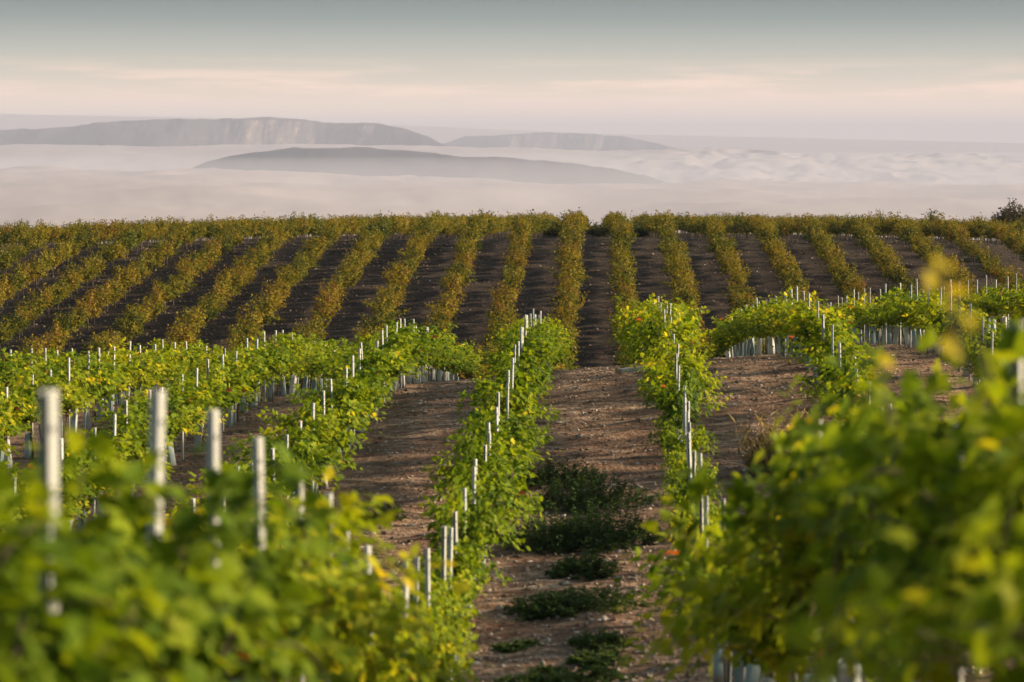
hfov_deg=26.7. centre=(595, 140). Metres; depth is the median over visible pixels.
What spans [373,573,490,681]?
young grapevine
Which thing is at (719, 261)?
mature grapevine
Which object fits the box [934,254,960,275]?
mature grapevine
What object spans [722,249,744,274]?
mature grapevine
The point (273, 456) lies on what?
stake
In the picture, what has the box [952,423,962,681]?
stake
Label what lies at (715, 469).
young grapevine
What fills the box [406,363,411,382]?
grow tube
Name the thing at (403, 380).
grow tube
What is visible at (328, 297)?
mature grapevine
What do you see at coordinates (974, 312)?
young grapevine
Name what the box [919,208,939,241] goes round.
shrub
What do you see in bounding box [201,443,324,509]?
young grapevine
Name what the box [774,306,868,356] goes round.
young grapevine
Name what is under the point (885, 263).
mature grapevine
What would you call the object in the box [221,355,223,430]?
stake
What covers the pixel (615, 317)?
young grapevine
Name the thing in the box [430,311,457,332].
mature grapevine
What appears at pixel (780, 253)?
mature grapevine
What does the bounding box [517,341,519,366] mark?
stake
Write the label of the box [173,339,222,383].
young grapevine
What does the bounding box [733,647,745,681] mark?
grow tube
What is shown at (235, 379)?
young grapevine
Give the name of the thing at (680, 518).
young grapevine
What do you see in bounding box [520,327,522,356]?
stake
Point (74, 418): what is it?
grow tube
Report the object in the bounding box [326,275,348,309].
mature grapevine
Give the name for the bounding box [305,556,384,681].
young grapevine
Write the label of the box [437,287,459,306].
mature grapevine
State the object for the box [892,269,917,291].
mature grapevine
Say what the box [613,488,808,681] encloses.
young grapevine
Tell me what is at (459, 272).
mature grapevine
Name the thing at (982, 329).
stake
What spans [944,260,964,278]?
mature grapevine
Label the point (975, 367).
young grapevine
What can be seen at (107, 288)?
mature grapevine
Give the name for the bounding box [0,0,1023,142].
sky
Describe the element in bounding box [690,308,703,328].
mature grapevine
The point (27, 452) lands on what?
grow tube
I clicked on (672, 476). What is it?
young grapevine
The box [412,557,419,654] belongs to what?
stake
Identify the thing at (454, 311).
mature grapevine
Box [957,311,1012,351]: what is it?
young grapevine
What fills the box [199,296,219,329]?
mature grapevine
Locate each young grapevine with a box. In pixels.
[0,347,43,380]
[0,358,26,392]
[0,363,37,395]
[0,370,92,457]
[0,375,96,425]
[0,388,33,439]
[0,389,38,441]
[0,403,33,439]
[0,425,395,681]
[0,438,25,461]
[0,460,89,523]
[0,464,221,681]
[0,493,72,530]
[0,509,27,531]
[0,587,123,681]
[4,440,334,681]
[5,351,54,388]
[13,350,71,387]
[15,482,96,521]
[21,367,109,443]
[21,449,133,510]
[28,432,148,492]
[29,352,77,373]
[30,351,118,412]
[31,434,148,522]
[34,346,86,370]
[58,348,144,419]
[58,399,180,467]
[64,413,183,479]
[65,353,136,426]
[68,349,100,369]
[73,352,147,416]
[81,336,166,391]
[90,341,167,396]
[96,459,352,681]
[99,389,196,447]
[102,355,150,405]
[116,379,219,442]
[117,346,184,389]
[122,382,234,436]
[122,466,455,679]
[123,339,203,390]
[127,346,185,385]
[130,381,166,392]
[151,338,197,382]
[152,373,225,459]
[156,339,217,377]
[160,361,257,412]
[162,494,288,558]
[162,498,304,559]
[165,369,254,419]
[166,346,231,380]
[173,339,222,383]
[173,464,323,533]
[176,339,234,367]
[177,363,248,442]
[187,352,266,404]
[196,479,306,511]
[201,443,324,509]
[202,431,353,494]
[204,341,273,386]
[212,349,290,421]
[228,343,298,383]
[228,493,472,681]
[229,330,303,401]
[233,425,346,494]
[237,410,355,485]
[248,330,314,395]
[250,398,381,489]
[252,332,315,401]
[262,373,300,396]
[263,390,385,437]
[266,332,324,386]
[272,393,380,488]
[286,372,377,420]
[287,338,340,392]
[287,339,354,379]
[289,335,326,389]
[293,334,341,392]
[293,335,330,374]
[300,334,339,384]
[300,339,342,383]
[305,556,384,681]
[305,599,456,681]
[305,600,437,681]
[313,342,397,387]
[317,365,397,431]
[318,357,396,430]
[325,345,392,407]
[327,341,423,383]
[332,342,431,385]
[337,327,417,399]
[340,564,432,681]
[346,321,441,370]
[352,333,424,396]
[359,327,427,359]
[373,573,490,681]
[374,589,479,681]
[377,320,456,386]
[378,320,446,365]
[383,326,454,364]
[393,319,465,382]
[396,524,513,608]
[397,535,489,595]
[398,554,477,642]
[409,567,484,673]
[414,327,462,363]
[417,474,528,559]
[418,576,476,681]
[419,428,551,490]
[420,326,457,380]
[420,331,475,380]
[420,490,519,575]
[421,331,467,380]
[422,457,534,591]
[426,463,547,534]
[436,424,532,490]
[436,439,543,517]
[437,335,468,373]
[437,338,468,372]
[437,345,476,374]
[437,352,477,372]
[442,441,542,558]
[443,378,562,442]
[443,411,560,460]
[453,409,553,478]
[454,355,479,373]
[455,339,488,375]
[456,341,480,376]
[460,343,480,363]
[462,371,558,431]
[462,405,542,445]
[465,363,551,404]
[478,329,569,379]
[480,327,558,377]
[482,346,554,400]
[489,327,564,373]
[489,337,559,393]
[490,343,553,399]
[491,318,572,349]
[491,319,567,360]
[491,323,569,359]
[497,317,563,349]
[504,317,567,358]
[507,318,565,347]
[537,313,569,354]
[544,316,566,345]
[551,353,573,366]
[552,350,571,366]
[554,323,574,350]
[601,314,644,346]
[607,296,663,345]
[612,322,644,347]
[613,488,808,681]
[613,548,769,677]
[614,331,634,361]
[615,306,639,339]
[616,294,704,332]
[616,315,716,372]
[618,517,787,677]
[619,296,713,346]
[619,304,706,348]
[620,332,696,367]
[620,437,890,681]
[621,299,700,350]
[621,494,917,678]
[621,511,872,681]
[622,299,683,319]
[625,298,704,337]
[625,309,703,351]
[626,294,664,329]
[629,339,719,401]
[630,348,726,434]
[633,553,755,667]
[634,293,690,323]
[635,364,732,422]
[643,414,717,476]
[646,323,709,382]
[646,367,718,435]
[654,468,719,526]
[655,423,718,475]
[659,436,697,475]
[660,456,718,507]
[663,456,723,512]
[665,504,703,561]
[668,499,720,546]
[669,492,726,542]
[672,439,721,487]
[676,602,726,681]
[687,519,720,555]
[698,319,733,355]
[701,328,756,350]
[703,339,725,357]
[705,319,738,350]
[707,330,728,352]
[709,627,747,668]
[710,318,749,338]
[711,306,754,338]
[712,320,735,351]
[716,315,755,355]
[717,314,756,354]
[717,315,756,339]
[724,358,966,615]
[728,308,766,338]
[729,310,761,337]
[731,307,766,353]
[734,305,774,339]
[736,300,802,346]
[741,300,778,343]
[745,341,1023,654]
[748,300,774,337]
[749,294,823,355]
[752,292,828,360]
[758,299,806,344]
[759,300,847,362]
[764,286,825,349]
[770,304,873,349]
[771,322,875,362]
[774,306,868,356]
[779,332,881,378]
[780,383,1023,681]
[790,290,854,330]
[790,313,1023,681]
[791,378,1023,681]
[794,359,890,408]
[794,369,934,420]
[799,345,880,390]
[810,255,1023,681]
[815,357,889,407]
[828,301,878,329]
[831,401,898,435]
[835,386,895,428]
[836,297,856,326]
[840,299,876,343]
[842,299,887,341]
[846,293,873,325]
[847,303,881,325]
[849,298,888,344]
[854,297,893,342]
[869,291,905,344]
[870,292,915,343]
[881,287,941,333]
[885,292,942,327]
[892,290,944,333]
[894,291,941,353]
[901,296,972,330]
[902,544,1023,681]
[911,294,964,350]
[915,306,987,347]
[919,288,954,300]
[935,325,1001,382]
[937,300,1006,338]
[942,289,983,311]
[954,291,988,314]
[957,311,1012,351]
[957,346,1023,387]
[962,288,1005,320]
[971,282,1019,334]
[978,290,1006,320]
[981,279,1023,313]
[987,293,1023,318]
[999,289,1023,311]
[1008,289,1023,315]
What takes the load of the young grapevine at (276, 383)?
on the ground
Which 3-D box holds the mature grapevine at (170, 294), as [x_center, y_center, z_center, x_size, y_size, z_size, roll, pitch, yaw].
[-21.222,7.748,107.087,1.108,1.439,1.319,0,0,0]
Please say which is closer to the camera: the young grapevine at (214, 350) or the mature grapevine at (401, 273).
the young grapevine at (214, 350)
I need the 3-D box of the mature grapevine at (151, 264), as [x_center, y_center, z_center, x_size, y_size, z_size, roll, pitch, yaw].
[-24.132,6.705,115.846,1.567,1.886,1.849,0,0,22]
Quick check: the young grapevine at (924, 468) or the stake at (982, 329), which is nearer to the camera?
the young grapevine at (924, 468)
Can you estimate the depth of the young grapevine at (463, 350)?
54.52 m
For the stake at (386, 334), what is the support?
on the ground
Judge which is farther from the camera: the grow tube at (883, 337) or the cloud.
the cloud
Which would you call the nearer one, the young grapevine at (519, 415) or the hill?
the young grapevine at (519, 415)
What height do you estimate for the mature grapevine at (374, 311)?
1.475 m
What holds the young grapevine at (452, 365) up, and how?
on the ground
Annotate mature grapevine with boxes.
[0,264,28,302]
[0,272,15,310]
[0,279,7,300]
[0,293,5,310]
[0,301,30,339]
[0,315,21,344]
[0,320,12,350]
[1,313,30,344]
[5,282,19,306]
[7,268,31,298]
[10,301,35,335]
[13,260,30,294]
[13,266,41,290]
[16,293,46,326]
[22,255,51,288]
[24,303,40,330]
[25,287,53,321]
[30,254,50,283]
[30,284,57,297]
[31,332,61,354]
[34,284,70,316]
[40,321,65,347]
[43,281,74,309]
[48,323,75,348]
[51,276,74,305]
[52,307,75,347]
[54,309,82,344]
[56,267,83,300]
[56,269,89,297]
[58,300,90,339]
[63,260,99,293]
[70,289,103,328]
[73,298,92,333]
[77,263,98,289]
[78,246,101,281]
[80,255,106,286]
[82,296,105,324]
[87,285,115,319]
[94,280,118,316]
[95,278,131,306]
[99,285,125,311]
[103,326,125,347]
[107,272,125,302]
[109,265,137,299]
[109,304,154,340]
[110,328,135,347]
[113,306,147,344]
[114,314,144,348]
[120,266,142,296]
[120,303,151,327]
[125,263,145,291]
[129,247,167,281]
[129,260,152,285]
[131,253,148,287]
[131,296,157,331]
[137,296,165,326]
[143,291,168,321]
[147,279,169,318]
[149,277,181,313]
[158,282,179,310]
[159,274,187,305]
[165,267,196,298]
[166,274,194,301]
[168,317,201,342]
[170,307,202,336]
[174,257,204,289]
[176,257,201,293]
[178,257,203,281]
[181,250,207,282]
[183,305,206,336]
[187,305,205,327]
[189,252,214,278]
[192,295,228,333]
[196,292,221,324]
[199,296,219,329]
[205,276,234,316]
[206,293,229,320]
[207,281,234,305]
[215,269,248,300]
[215,274,247,303]
[218,269,236,306]
[220,265,253,278]
[226,313,262,338]
[231,255,257,270]
[231,265,253,296]
[233,303,265,338]
[235,265,255,288]
[236,260,256,284]
[240,311,263,336]
[242,248,263,279]
[243,300,284,335]
[247,290,278,324]
[253,293,280,325]
[258,286,286,317]
[262,278,294,309]
[266,277,289,313]
[268,284,286,316]
[272,265,303,293]
[274,271,294,289]
[275,263,301,286]
[279,263,298,295]
[285,255,307,289]
[289,252,317,278]
[290,253,309,285]
[294,249,315,282]
[309,295,343,322]
[309,307,334,329]
[312,282,336,321]
[318,289,337,318]
[322,268,351,302]
[322,285,342,303]
[323,277,345,306]
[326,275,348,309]
[335,268,361,296]
[336,262,360,291]
[338,252,363,272]
[339,260,366,294]
[343,253,361,273]
[344,249,365,275]
[361,286,396,326]
[369,297,410,325]
[369,301,394,317]
[371,289,397,311]
[376,276,403,297]
[378,276,402,298]
[378,289,408,306]
[381,267,411,287]
[386,251,418,278]
[387,275,407,292]
[388,264,411,282]
[390,262,408,283]
[393,254,419,278]
[397,256,421,276]
[424,290,462,317]
[424,312,450,330]
[430,300,453,321]
[430,305,454,321]
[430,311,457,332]
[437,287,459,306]
[438,267,465,288]
[438,291,461,321]
[439,274,463,293]
[441,269,471,285]
[441,274,465,300]
[443,267,468,291]
[444,266,476,290]
[447,253,475,275]
[450,259,471,274]
[454,252,474,263]
[455,249,476,276]
[484,294,512,317]
[486,285,521,302]
[489,305,511,320]
[491,288,519,315]
[493,279,518,304]
[495,291,516,310]
[500,251,527,268]
[500,262,525,289]
[500,263,526,284]
[500,265,521,290]
[506,260,524,280]
[507,247,528,266]
[547,263,579,280]
[547,286,577,304]
[548,314,572,327]
[549,302,584,325]
[551,248,580,269]
[553,266,579,289]
[553,293,580,318]
[556,298,577,320]
[557,268,589,287]
[557,279,582,304]
[557,287,589,309]
[557,318,579,335]
[559,261,587,280]
[559,265,578,280]
[560,271,582,296]
[562,246,583,263]
[606,267,639,293]
[608,242,636,264]
[608,311,623,328]
[609,259,637,271]
[609,276,640,299]
[610,261,629,278]
[610,284,639,308]
[610,293,637,304]
[611,251,630,272]
[611,276,639,301]
[612,261,637,282]
[612,293,637,310]
[614,265,634,282]
[615,248,636,265]
[657,266,700,287]
[659,250,684,277]
[663,249,682,269]
[663,264,698,289]
[668,244,684,262]
[668,282,695,297]
[670,287,700,310]
[671,270,694,294]
[671,273,693,295]
[673,277,700,305]
[675,258,695,278]
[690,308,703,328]
[699,341,715,357]
[707,344,724,357]
[717,251,739,265]
[717,255,738,278]
[719,249,742,278]
[720,282,753,298]
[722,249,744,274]
[723,287,754,305]
[724,259,748,289]
[726,277,747,292]
[727,264,748,290]
[727,291,755,307]
[728,292,756,312]
[730,264,751,285]
[768,255,798,280]
[769,248,792,280]
[771,254,797,286]
[777,268,803,285]
[778,255,800,278]
[781,262,809,285]
[781,277,809,299]
[782,272,806,292]
[785,274,810,291]
[820,243,844,263]
[823,252,849,275]
[824,248,847,269]
[826,253,846,281]
[829,265,851,282]
[830,270,860,289]
[832,272,859,292]
[834,262,862,283]
[841,278,863,296]
[850,271,868,297]
[874,247,900,282]
[874,248,895,277]
[880,257,908,285]
[881,260,898,286]
[886,258,909,282]
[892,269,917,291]
[898,282,921,296]
[929,253,956,265]
[932,254,950,275]
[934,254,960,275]
[937,253,961,275]
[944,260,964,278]
[945,262,967,286]
[948,266,971,284]
[974,257,1002,281]
[982,255,1005,274]
[987,264,1013,288]
[994,264,1008,284]
[997,263,1016,290]
[998,265,1022,287]
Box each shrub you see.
[541,219,561,236]
[582,222,608,236]
[630,223,655,236]
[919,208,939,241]
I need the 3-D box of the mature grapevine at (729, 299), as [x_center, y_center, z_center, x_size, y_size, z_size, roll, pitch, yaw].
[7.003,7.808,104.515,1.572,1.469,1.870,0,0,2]
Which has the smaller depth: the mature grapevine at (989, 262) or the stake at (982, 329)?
the stake at (982, 329)
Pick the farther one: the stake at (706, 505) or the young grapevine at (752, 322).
the young grapevine at (752, 322)
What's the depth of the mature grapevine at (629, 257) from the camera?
116.09 m
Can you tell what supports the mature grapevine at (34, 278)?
on the ground
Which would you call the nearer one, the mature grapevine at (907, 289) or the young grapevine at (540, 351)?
the young grapevine at (540, 351)
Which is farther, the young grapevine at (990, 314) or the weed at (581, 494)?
the young grapevine at (990, 314)
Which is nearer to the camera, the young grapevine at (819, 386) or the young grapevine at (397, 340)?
the young grapevine at (819, 386)
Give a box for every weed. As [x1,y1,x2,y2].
[350,503,407,524]
[489,661,649,681]
[490,637,543,652]
[501,495,625,555]
[502,586,588,620]
[518,455,607,489]
[531,466,655,513]
[539,581,653,618]
[544,548,625,580]
[548,497,669,553]
[563,649,631,669]
[567,626,635,654]
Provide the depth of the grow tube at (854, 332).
57.51 m
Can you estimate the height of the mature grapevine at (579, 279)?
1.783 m
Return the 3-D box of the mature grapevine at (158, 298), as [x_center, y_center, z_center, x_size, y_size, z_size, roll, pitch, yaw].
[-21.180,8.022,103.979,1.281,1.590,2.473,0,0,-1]
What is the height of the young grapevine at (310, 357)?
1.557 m
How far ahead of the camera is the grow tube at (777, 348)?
49.66 m
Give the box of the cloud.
[0,114,1023,155]
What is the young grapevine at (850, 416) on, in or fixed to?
on the ground
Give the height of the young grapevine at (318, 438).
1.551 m
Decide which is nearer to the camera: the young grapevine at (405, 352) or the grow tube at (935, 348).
the young grapevine at (405, 352)
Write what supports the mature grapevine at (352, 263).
on the ground
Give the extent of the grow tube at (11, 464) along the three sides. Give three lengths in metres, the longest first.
0.552 x 0.104 x 0.102 m
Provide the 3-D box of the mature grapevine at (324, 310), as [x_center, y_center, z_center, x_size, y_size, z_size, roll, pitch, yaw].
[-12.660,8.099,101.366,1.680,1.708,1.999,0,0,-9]
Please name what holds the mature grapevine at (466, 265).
on the ground
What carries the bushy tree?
on the ground
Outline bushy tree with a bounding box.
[990,198,1023,223]
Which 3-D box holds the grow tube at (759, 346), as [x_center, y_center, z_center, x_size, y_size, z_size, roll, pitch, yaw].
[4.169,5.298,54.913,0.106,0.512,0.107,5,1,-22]
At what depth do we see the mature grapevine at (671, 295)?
104.56 m
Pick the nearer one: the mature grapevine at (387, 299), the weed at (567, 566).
the weed at (567, 566)
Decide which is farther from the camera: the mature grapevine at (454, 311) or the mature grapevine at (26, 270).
the mature grapevine at (26, 270)
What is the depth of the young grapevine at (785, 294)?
45.32 m
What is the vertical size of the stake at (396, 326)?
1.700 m
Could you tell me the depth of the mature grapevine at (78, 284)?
110.89 m
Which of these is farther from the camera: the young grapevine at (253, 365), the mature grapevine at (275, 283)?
the mature grapevine at (275, 283)
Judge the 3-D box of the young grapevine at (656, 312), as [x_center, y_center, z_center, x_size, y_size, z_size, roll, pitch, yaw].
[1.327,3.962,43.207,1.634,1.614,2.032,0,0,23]
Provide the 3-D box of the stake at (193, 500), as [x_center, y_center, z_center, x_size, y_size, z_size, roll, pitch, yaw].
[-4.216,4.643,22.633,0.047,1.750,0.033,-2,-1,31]
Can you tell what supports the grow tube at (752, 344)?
on the ground
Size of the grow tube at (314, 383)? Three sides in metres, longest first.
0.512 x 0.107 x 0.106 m
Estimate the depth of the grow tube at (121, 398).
44.43 m
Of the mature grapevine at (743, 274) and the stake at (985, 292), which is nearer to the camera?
the stake at (985, 292)
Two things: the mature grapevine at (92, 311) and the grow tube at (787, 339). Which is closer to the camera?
the grow tube at (787, 339)
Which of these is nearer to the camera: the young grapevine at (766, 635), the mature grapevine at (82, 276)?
the young grapevine at (766, 635)
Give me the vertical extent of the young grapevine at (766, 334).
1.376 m
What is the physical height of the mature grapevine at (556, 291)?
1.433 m
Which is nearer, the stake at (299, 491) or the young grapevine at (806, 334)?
the stake at (299, 491)
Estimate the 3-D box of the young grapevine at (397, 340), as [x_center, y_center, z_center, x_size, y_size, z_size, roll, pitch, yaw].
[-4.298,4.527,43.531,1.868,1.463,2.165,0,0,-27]
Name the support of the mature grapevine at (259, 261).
on the ground
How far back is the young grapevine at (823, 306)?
42.22 m
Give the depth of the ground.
42.32 m
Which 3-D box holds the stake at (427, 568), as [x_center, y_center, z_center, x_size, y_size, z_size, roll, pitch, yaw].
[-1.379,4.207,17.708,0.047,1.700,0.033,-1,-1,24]
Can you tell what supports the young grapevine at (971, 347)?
on the ground
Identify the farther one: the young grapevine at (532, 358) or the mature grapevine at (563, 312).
the mature grapevine at (563, 312)
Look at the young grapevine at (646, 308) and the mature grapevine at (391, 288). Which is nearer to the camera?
the young grapevine at (646, 308)
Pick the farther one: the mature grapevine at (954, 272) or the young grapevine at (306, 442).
the mature grapevine at (954, 272)
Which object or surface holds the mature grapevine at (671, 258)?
on the ground
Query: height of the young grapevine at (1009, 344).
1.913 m
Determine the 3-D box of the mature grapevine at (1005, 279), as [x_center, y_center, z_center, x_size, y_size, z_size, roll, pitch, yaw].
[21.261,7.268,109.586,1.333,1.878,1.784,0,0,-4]
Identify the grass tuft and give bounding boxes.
[728,403,836,477]
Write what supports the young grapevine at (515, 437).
on the ground
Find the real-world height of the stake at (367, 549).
1.700 m
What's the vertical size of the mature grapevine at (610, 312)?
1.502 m
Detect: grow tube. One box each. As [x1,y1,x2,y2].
[0,451,3,461]
[4,439,12,467]
[24,432,31,458]
[58,416,61,444]
[71,407,77,430]
[78,504,86,528]
[84,403,90,427]
[97,397,102,419]
[97,491,102,514]
[108,394,113,419]
[114,394,117,405]
[119,390,124,413]
[166,440,175,466]
[196,421,203,446]
[227,403,233,426]
[240,392,247,412]
[251,386,257,406]
[267,377,272,401]
[280,376,285,395]
[289,374,296,394]
[295,376,298,395]
[301,375,307,392]
[312,378,316,390]
[318,377,322,390]
[321,473,328,489]
[347,425,351,452]
[390,382,394,394]
[402,374,404,387]
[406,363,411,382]
[421,367,424,382]
[437,370,442,380]
[615,366,642,372]
[710,638,723,681]
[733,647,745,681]
[735,345,738,356]
[741,341,743,355]
[744,650,760,681]
[747,339,749,354]
[750,337,755,354]
[756,338,761,355]
[760,677,772,681]
[768,337,774,354]
[776,336,779,353]
[783,336,788,355]
[796,337,801,359]
[804,673,812,681]
[838,662,860,681]
[853,327,856,342]
[858,325,861,343]
[865,324,867,342]
[871,326,875,343]
[881,325,886,344]
[886,325,891,343]
[892,325,898,343]
[903,326,908,346]
[911,326,916,346]
[915,328,920,344]
[932,332,937,353]
[939,333,944,355]
[990,316,995,334]
[1002,316,1006,324]
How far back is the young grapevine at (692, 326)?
39.70 m
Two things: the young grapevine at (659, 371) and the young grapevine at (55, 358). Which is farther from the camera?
the young grapevine at (55, 358)
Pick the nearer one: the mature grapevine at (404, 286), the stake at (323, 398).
the stake at (323, 398)
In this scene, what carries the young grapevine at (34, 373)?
on the ground
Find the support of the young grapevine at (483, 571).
on the ground
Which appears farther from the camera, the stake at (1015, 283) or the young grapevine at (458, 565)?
the stake at (1015, 283)
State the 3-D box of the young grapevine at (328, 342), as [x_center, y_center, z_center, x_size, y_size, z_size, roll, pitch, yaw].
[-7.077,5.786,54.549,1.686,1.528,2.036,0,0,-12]
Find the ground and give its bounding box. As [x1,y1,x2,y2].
[0,232,1023,681]
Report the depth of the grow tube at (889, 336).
51.16 m
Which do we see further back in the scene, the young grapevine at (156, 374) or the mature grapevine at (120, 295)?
the mature grapevine at (120, 295)
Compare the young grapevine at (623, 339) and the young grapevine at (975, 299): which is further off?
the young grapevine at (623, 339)
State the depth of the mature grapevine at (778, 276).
110.28 m
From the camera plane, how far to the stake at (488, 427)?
29.70 m
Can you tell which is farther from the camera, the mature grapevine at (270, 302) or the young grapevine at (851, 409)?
the mature grapevine at (270, 302)
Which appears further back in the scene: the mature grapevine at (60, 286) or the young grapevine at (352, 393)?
the mature grapevine at (60, 286)
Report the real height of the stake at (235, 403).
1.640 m
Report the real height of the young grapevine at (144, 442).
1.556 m
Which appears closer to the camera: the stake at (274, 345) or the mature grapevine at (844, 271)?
the stake at (274, 345)
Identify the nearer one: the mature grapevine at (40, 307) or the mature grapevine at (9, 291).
the mature grapevine at (40, 307)
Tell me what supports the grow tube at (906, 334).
on the ground
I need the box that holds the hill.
[191,147,665,183]
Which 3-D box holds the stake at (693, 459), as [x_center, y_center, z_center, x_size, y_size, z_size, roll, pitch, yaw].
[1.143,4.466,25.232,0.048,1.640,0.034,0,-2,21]
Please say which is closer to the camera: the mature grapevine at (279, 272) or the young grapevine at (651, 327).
the young grapevine at (651, 327)
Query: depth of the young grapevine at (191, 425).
34.41 m
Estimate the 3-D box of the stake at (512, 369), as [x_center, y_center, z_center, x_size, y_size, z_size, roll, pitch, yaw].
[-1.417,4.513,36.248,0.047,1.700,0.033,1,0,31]
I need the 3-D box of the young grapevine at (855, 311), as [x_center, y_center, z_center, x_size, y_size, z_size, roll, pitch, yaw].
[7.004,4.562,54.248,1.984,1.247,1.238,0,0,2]
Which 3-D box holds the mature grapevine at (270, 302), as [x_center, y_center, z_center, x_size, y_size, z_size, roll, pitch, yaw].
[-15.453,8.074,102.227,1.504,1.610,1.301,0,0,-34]
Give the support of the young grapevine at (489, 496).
on the ground
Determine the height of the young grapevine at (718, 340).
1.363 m
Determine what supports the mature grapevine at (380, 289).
on the ground
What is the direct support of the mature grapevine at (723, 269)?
on the ground
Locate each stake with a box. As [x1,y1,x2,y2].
[5,387,8,464]
[31,375,33,429]
[39,389,58,652]
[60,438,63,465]
[67,358,69,426]
[83,355,89,428]
[92,427,95,516]
[112,414,115,503]
[125,400,127,460]
[127,341,130,399]
[139,345,140,395]
[146,390,164,566]
[181,375,183,458]
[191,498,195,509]
[194,368,197,448]
[206,359,208,388]
[206,409,219,564]
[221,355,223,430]
[234,351,236,422]
[252,437,265,680]
[263,331,265,401]
[271,448,274,484]
[273,330,276,388]
[285,434,288,524]
[294,483,304,681]
[311,403,314,489]
[322,390,324,414]
[324,493,332,681]
[329,379,333,468]
[342,532,349,569]
[344,368,347,455]
[351,356,354,441]
[358,349,360,369]
[364,545,372,643]
[381,330,384,400]
[385,325,387,341]
[395,322,397,389]
[399,319,401,387]
[402,559,409,651]
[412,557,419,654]
[425,548,429,632]
[441,526,446,595]
[447,527,452,591]
[453,511,457,556]
[462,488,466,536]
[472,467,475,580]
[473,459,476,472]
[483,445,486,469]
[487,422,489,447]
[488,433,490,454]
[495,407,498,432]
[497,392,499,420]
[506,383,508,423]
[507,370,509,394]
[511,358,513,392]
[513,345,515,362]
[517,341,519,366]
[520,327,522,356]
[524,318,526,335]
[675,353,677,384]
[676,344,678,359]
[676,365,679,437]
[682,386,685,440]
[683,397,686,434]
[686,412,689,465]
[687,401,689,421]
[687,422,691,456]
[687,432,691,499]
[691,451,695,518]
[698,453,703,527]
[699,497,703,536]
[704,495,708,546]
[721,499,724,663]
[726,642,732,681]
[740,656,744,681]
[745,305,746,355]
[791,480,797,681]
[796,286,797,357]
[808,293,809,369]
[815,419,822,668]
[816,301,818,320]
[822,314,824,384]
[831,325,833,355]
[838,343,842,421]
[863,289,864,343]
[868,288,870,343]
[878,289,880,344]
[884,284,886,344]
[899,283,900,345]
[909,285,911,346]
[915,279,917,299]
[937,290,941,354]
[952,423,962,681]
[976,280,977,294]
[981,317,983,342]
[985,275,986,332]
[990,332,993,374]
[1007,277,1008,325]
[1010,323,1022,665]
[1015,274,1016,304]
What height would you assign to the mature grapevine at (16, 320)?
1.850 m
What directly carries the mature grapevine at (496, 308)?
on the ground
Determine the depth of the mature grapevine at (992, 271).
112.74 m
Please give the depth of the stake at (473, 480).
24.32 m
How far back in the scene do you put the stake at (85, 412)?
41.15 m
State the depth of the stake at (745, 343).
59.00 m
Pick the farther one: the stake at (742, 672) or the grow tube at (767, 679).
the stake at (742, 672)
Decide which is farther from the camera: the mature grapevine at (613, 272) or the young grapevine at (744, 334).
the mature grapevine at (613, 272)
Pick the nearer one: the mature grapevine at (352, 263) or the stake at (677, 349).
the stake at (677, 349)
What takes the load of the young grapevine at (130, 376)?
on the ground
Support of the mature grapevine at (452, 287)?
on the ground
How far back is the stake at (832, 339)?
38.09 m
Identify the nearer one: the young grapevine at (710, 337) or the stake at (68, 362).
the stake at (68, 362)
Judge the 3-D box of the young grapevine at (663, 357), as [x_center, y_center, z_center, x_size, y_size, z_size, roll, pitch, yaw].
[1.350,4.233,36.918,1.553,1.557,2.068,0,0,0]
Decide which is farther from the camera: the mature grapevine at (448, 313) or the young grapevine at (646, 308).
the mature grapevine at (448, 313)
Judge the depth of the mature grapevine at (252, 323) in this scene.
97.47 m
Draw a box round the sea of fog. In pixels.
[0,144,1023,243]
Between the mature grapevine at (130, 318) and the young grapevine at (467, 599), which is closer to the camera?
the young grapevine at (467, 599)
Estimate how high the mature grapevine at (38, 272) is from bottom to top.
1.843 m
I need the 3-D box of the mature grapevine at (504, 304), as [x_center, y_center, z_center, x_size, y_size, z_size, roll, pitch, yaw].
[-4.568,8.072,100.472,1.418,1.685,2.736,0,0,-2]
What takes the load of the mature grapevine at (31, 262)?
on the ground
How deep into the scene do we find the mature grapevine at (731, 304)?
103.50 m
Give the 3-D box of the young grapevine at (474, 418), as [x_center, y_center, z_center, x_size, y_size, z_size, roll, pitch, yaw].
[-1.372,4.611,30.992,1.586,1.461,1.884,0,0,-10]
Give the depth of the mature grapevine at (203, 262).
114.59 m
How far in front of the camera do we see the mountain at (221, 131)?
9394.61 m
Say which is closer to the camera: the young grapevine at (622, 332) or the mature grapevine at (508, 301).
the young grapevine at (622, 332)
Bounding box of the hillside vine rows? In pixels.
[0,207,1023,392]
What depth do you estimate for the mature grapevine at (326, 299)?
102.04 m
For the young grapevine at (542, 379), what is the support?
on the ground
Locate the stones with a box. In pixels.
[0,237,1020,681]
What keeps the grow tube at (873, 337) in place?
on the ground
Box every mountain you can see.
[0,117,448,146]
[443,132,674,150]
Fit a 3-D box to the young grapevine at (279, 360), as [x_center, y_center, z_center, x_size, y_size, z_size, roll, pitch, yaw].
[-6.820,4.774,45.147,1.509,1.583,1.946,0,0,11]
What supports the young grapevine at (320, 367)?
on the ground
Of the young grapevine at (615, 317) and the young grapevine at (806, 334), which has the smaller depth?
the young grapevine at (806, 334)
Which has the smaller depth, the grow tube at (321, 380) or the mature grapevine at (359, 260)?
the grow tube at (321, 380)
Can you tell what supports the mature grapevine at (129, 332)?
on the ground
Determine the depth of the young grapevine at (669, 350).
37.78 m
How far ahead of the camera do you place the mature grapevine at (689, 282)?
107.12 m
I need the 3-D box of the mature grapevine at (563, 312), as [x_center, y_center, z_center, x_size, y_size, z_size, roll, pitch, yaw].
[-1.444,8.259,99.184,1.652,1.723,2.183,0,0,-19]

